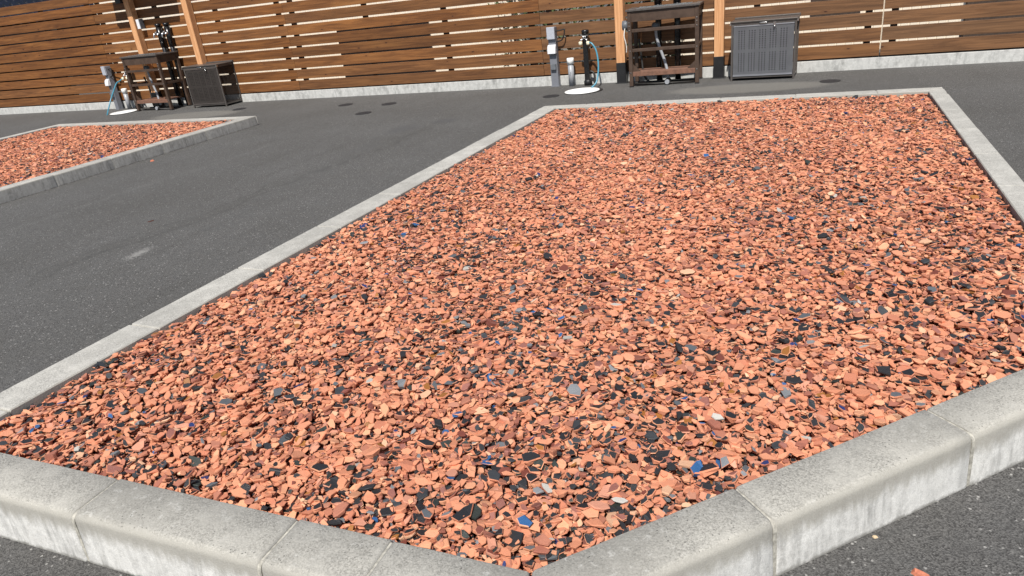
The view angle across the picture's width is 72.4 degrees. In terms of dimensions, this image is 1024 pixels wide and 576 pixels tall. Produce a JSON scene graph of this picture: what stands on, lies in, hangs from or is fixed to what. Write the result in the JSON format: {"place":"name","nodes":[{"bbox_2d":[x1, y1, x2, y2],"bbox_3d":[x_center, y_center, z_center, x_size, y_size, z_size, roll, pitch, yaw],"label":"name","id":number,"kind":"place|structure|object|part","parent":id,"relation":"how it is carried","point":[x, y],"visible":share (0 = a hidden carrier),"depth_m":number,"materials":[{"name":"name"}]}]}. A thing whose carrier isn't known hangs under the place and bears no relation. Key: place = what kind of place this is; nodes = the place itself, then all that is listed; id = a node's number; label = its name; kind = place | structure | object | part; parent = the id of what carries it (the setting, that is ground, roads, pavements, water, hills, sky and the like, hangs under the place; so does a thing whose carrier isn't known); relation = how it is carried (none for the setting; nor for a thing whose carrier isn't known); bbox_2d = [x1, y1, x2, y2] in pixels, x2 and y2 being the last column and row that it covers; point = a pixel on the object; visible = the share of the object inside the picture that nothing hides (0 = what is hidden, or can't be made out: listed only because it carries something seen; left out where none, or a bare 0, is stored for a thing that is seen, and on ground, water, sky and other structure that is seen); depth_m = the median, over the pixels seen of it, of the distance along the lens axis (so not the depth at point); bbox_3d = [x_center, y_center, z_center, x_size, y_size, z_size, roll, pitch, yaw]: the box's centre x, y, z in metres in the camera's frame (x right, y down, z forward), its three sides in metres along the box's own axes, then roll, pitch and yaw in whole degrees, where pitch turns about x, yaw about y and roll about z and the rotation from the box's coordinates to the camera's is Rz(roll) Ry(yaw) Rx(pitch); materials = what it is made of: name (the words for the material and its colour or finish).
{"place":"outdoors","nodes":[
{"label":"outdoors","id":0,"kind":"place"},
{"bbox_2d":[0,0,118,85],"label":"tiled house","id":1,"kind":"structure","parent":0,"point":[6,3],"depth_m":17.09,"materials":[{"name":"beige tile"}]},
{"bbox_2d":[0,120,231,186],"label":"gravel","id":2,"kind":"structure","parent":0,"point":[35,154],"depth_m":7.96,"materials":[{"name":"gravel"}]},
{"bbox_2d":[99,0,586,91],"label":"cream building","id":3,"kind":"structure","parent":0,"point":[336,42],"depth_m":11.65,"materials":[{"name":"beige paint"}]},
{"bbox_2d":[336,22,435,76],"bbox_3d":[-2.048,-3.838,11.347,1.732,0.892,0.040,4,26,23],"label":"dark door","id":4,"kind":"structure","parent":3,"relation":"in","point":[421,22],"depth_m":11.29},
{"bbox_2d":[0,93,1023,575],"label":"gravel","id":5,"kind":"structure","parent":0,"point":[390,289],"depth_m":2.38,"materials":[{"name":"orange gravel"}]},
{"bbox_2d":[0,0,1023,575],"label":"asphalt pavement","id":6,"kind":"structure","parent":0,"point":[86,262],"depth_m":5.06,"materials":[{"name":"grey asphalt"}]},
{"bbox_2d":[0,29,78,99],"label":"garden wall","id":7,"kind":"structure","parent":6,"relation":"on","point":[33,70],"depth_m":13.32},
{"bbox_2d":[100,66,123,109],"bbox_3d":[-6.638,-3.332,11.657,0.231,0.705,0.128,9,28,32],"label":"power post","id":8,"kind":"object","parent":6,"relation":"on","point":[108,74],"visible":0.99,"depth_m":11.65,"materials":[{"name":"grey metal"}]},
{"bbox_2d":[109,109,136,114],"bbox_3d":[-6.265,-2.848,11.321,0.454,0.012,0.454,4,26,23],"label":"drain lid","id":9,"kind":"object","parent":6,"relation":"on","point":[124,112],"visible":0.92,"depth_m":11.25,"materials":[{"name":"white concrete"}]},
{"bbox_2d":[107,68,142,114],"bbox_3d":[-6.382,-3.183,11.329,0.143,0.650,0.611,13,30,38],"label":"standpipe","id":10,"kind":"object","parent":6,"relation":"on","point":[141,105],"visible":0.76,"depth_m":11.38,"materials":[{"name":"black metal"}]},
{"bbox_2d":[121,88,131,108],"bbox_3d":[-6.417,-3.155,11.660,0.088,0.333,0.088,4,26,23],"label":"pipe bollard","id":11,"kind":"object","parent":6,"relation":"on","point":[126,97],"visible":1,"depth_m":11.63,"materials":[{"name":"grey metal"}]},
{"bbox_2d":[0,116,257,204],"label":"concrete border","id":12,"kind":"object","parent":6,"relation":"on","point":[25,188],"visible":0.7,"depth_m":7.13,"materials":[{"name":"grey concrete"}]},
{"bbox_2d":[123,0,164,106],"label":"wooden post","id":13,"kind":"object","parent":6,"relation":"on","point":[132,16],"visible":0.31,"depth_m":11.05,"materials":[{"name":"brown wood"}]},
{"bbox_2d":[114,0,122,3],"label":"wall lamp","id":14,"kind":"object","parent":13,"relation":"attached to","point":[118,1],"visible":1,"depth_m":10.82,"materials":[{"name":"black metal"}]},
{"bbox_2d":[136,18,144,28],"bbox_3d":[-5.818,-4.132,10.950,0.072,0.150,0.080,4,26,23],"label":"switch box","id":15,"kind":"object","parent":13,"relation":"attached to","point":[140,23],"visible":1,"depth_m":10.93,"materials":[{"name":"grey plastic"}]},
{"bbox_2d":[119,51,191,111],"bbox_3d":[-5.614,-3.262,11.050,0.840,0.844,0.415,5,26,26],"label":"sink table","id":16,"kind":"object","parent":6,"relation":"on","point":[158,58],"visible":1,"depth_m":10.90,"materials":[{"name":"brown wood"}]},
{"bbox_2d":[153,23,182,105],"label":"tap column","id":17,"kind":"structure","parent":6,"relation":"on","point":[159,31],"depth_m":11.03,"materials":[{"name":"black metal"}]},
{"bbox_2d":[162,22,187,105],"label":"tap column","id":18,"kind":"structure","parent":6,"relation":"on","point":[168,33],"depth_m":10.83,"materials":[{"name":"black metal"}]},
{"bbox_2d":[180,0,206,68],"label":"wooden post","id":19,"kind":"object","parent":6,"relation":"on","point":[193,29],"visible":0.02,"depth_m":10.58,"materials":[{"name":"brown wood"}]},
{"bbox_2d":[181,60,242,107],"bbox_3d":[-4.580,-3.119,10.714,0.683,0.630,0.399,3,25,22],"label":"storage cabinet","id":20,"kind":"object","parent":6,"relation":"on","point":[205,86],"visible":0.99,"depth_m":10.58,"materials":[{"name":"grey metal"}]},
{"label":"perforated door","id":21,"kind":"part","parent":20,"relation":"part of","materials":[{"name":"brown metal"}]},
{"bbox_2d":[355,111,370,114],"bbox_3d":[-1.795,-2.115,8.458,0.196,0.004,0.196,4,26,23],"label":"valve cover","id":22,"kind":"object","parent":6,"relation":"on","point":[362,113],"visible":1,"depth_m":8.44,"materials":[{"name":"grey metal"}]},
{"bbox_2d":[0,87,1023,575],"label":"concrete border","id":23,"kind":"object","parent":6,"relation":"on","point":[790,517],"visible":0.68,"depth_m":1.68,"materials":[{"name":"grey concrete"}]},
{"bbox_2d":[0,0,1023,114],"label":"slatted fence","id":24,"kind":"object","parent":6,"relation":"on","point":[894,53],"visible":0.93,"depth_m":9.39,"materials":[{"name":"brown wood"}]},
{"bbox_2d":[543,94,558,97],"bbox_3d":[0.452,-2.222,8.099,0.196,0.004,0.196,4,26,23],"label":"valve cover","id":25,"kind":"object","parent":6,"relation":"on","point":[551,96],"visible":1,"depth_m":8.08,"materials":[{"name":"grey metal"}]},
{"bbox_2d":[546,27,564,86],"bbox_3d":[0.569,-2.850,8.625,0.231,0.705,0.128,4,26,23],"label":"power post","id":26,"kind":"object","parent":6,"relation":"on","point":[552,48],"visible":1,"depth_m":8.61,"materials":[{"name":"grey metal"}]},
{"bbox_2d":[567,58,574,85],"bbox_3d":[0.728,-2.658,8.609,0.088,0.333,0.088,4,26,23],"label":"pipe bollard","id":27,"kind":"object","parent":6,"relation":"on","point":[570,62],"visible":1,"depth_m":8.58,"materials":[{"name":"grey metal"}]},
{"bbox_2d":[488,0,674,67],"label":"hedge","id":28,"kind":"object","parent":6,"relation":"on","point":[575,34],"visible":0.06,"depth_m":9.71,"materials":[{"name":"green plant"}]},
{"bbox_2d":[564,87,602,94],"bbox_3d":[0.835,-2.308,8.185,0.454,0.012,0.454,4,26,23],"label":"drain lid","id":29,"kind":"object","parent":6,"relation":"on","point":[586,90],"visible":1,"depth_m":8.13,"materials":[{"name":"white concrete"}]},
{"bbox_2d":[579,29,598,87],"bbox_3d":[0.937,-2.737,8.343,0.190,0.645,0.371,-13,24,-15],"label":"standpipe","id":30,"kind":"object","parent":6,"relation":"on","point":[588,71],"visible":1,"depth_m":8.41,"materials":[{"name":"black metal"}]},
{"bbox_2d":[614,0,629,83],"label":"wooden post","id":31,"kind":"object","parent":6,"relation":"on","point":[621,53],"visible":1,"depth_m":8.24,"materials":[{"name":"brown wood"}]},
{"bbox_2d":[654,0,662,79],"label":"tap column","id":32,"kind":"structure","parent":6,"relation":"on","point":[658,54],"depth_m":8.08,"materials":[{"name":"black metal"}]},
{"bbox_2d":[622,1,703,87],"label":"sink table","id":33,"kind":"object","parent":6,"relation":"on","point":[635,15],"visible":1,"depth_m":7.81,"materials":[{"name":"brown wood"}]},
{"bbox_2d":[673,0,680,78],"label":"tap column","id":34,"kind":"structure","parent":6,"relation":"on","point":[677,32],"depth_m":7.97,"materials":[{"name":"black metal"}]},
{"bbox_2d":[712,0,725,78],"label":"wooden post","id":35,"kind":"object","parent":6,"relation":"on","point":[719,43],"visible":1,"depth_m":7.82,"materials":[{"name":"brown wood"}]},
{"bbox_2d":[730,12,800,80],"bbox_3d":[2.732,-2.601,7.570,0.683,0.630,0.364,5,26,25],"label":"storage cabinet","id":36,"kind":"object","parent":6,"relation":"on","point":[762,48],"visible":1,"depth_m":7.45,"materials":[{"name":"grey metal"}]},
{"label":"perforated door","id":37,"kind":"part","parent":36,"relation":"part of","materials":[{"name":"grey metal"}]},
{"bbox_2d":[820,79,840,82],"bbox_3d":[3.206,-2.086,7.051,0.196,0.004,0.196,4,26,23],"label":"valve cover","id":38,"kind":"object","parent":6,"relation":"on","point":[829,81],"visible":1,"depth_m":7.04,"materials":[{"name":"grey metal"}]},
{"bbox_2d":[911,568,928,575],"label":"tile chip","id":39,"kind":"object","parent":6,"relation":"on","point":[916,572],"visible":1,"depth_m":1.50,"materials":[{"name":"ceramic"}]},
{"bbox_2d":[655,0,962,55],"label":"cream shed","id":40,"kind":"structure","parent":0,"point":[883,10],"depth_m":8.74,"materials":[{"name":"beige paint"}]},
{"bbox_2d":[810,0,859,16],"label":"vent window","id":41,"kind":"structure","parent":40,"relation":"in","point":[856,12],"depth_m":8.73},
{"bbox_2d":[961,0,1023,36],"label":"garden wall","id":42,"kind":"structure","parent":0,"point":[984,18],"depth_m":8.49,"materials":[{"name":"beige paint"}]}
]}

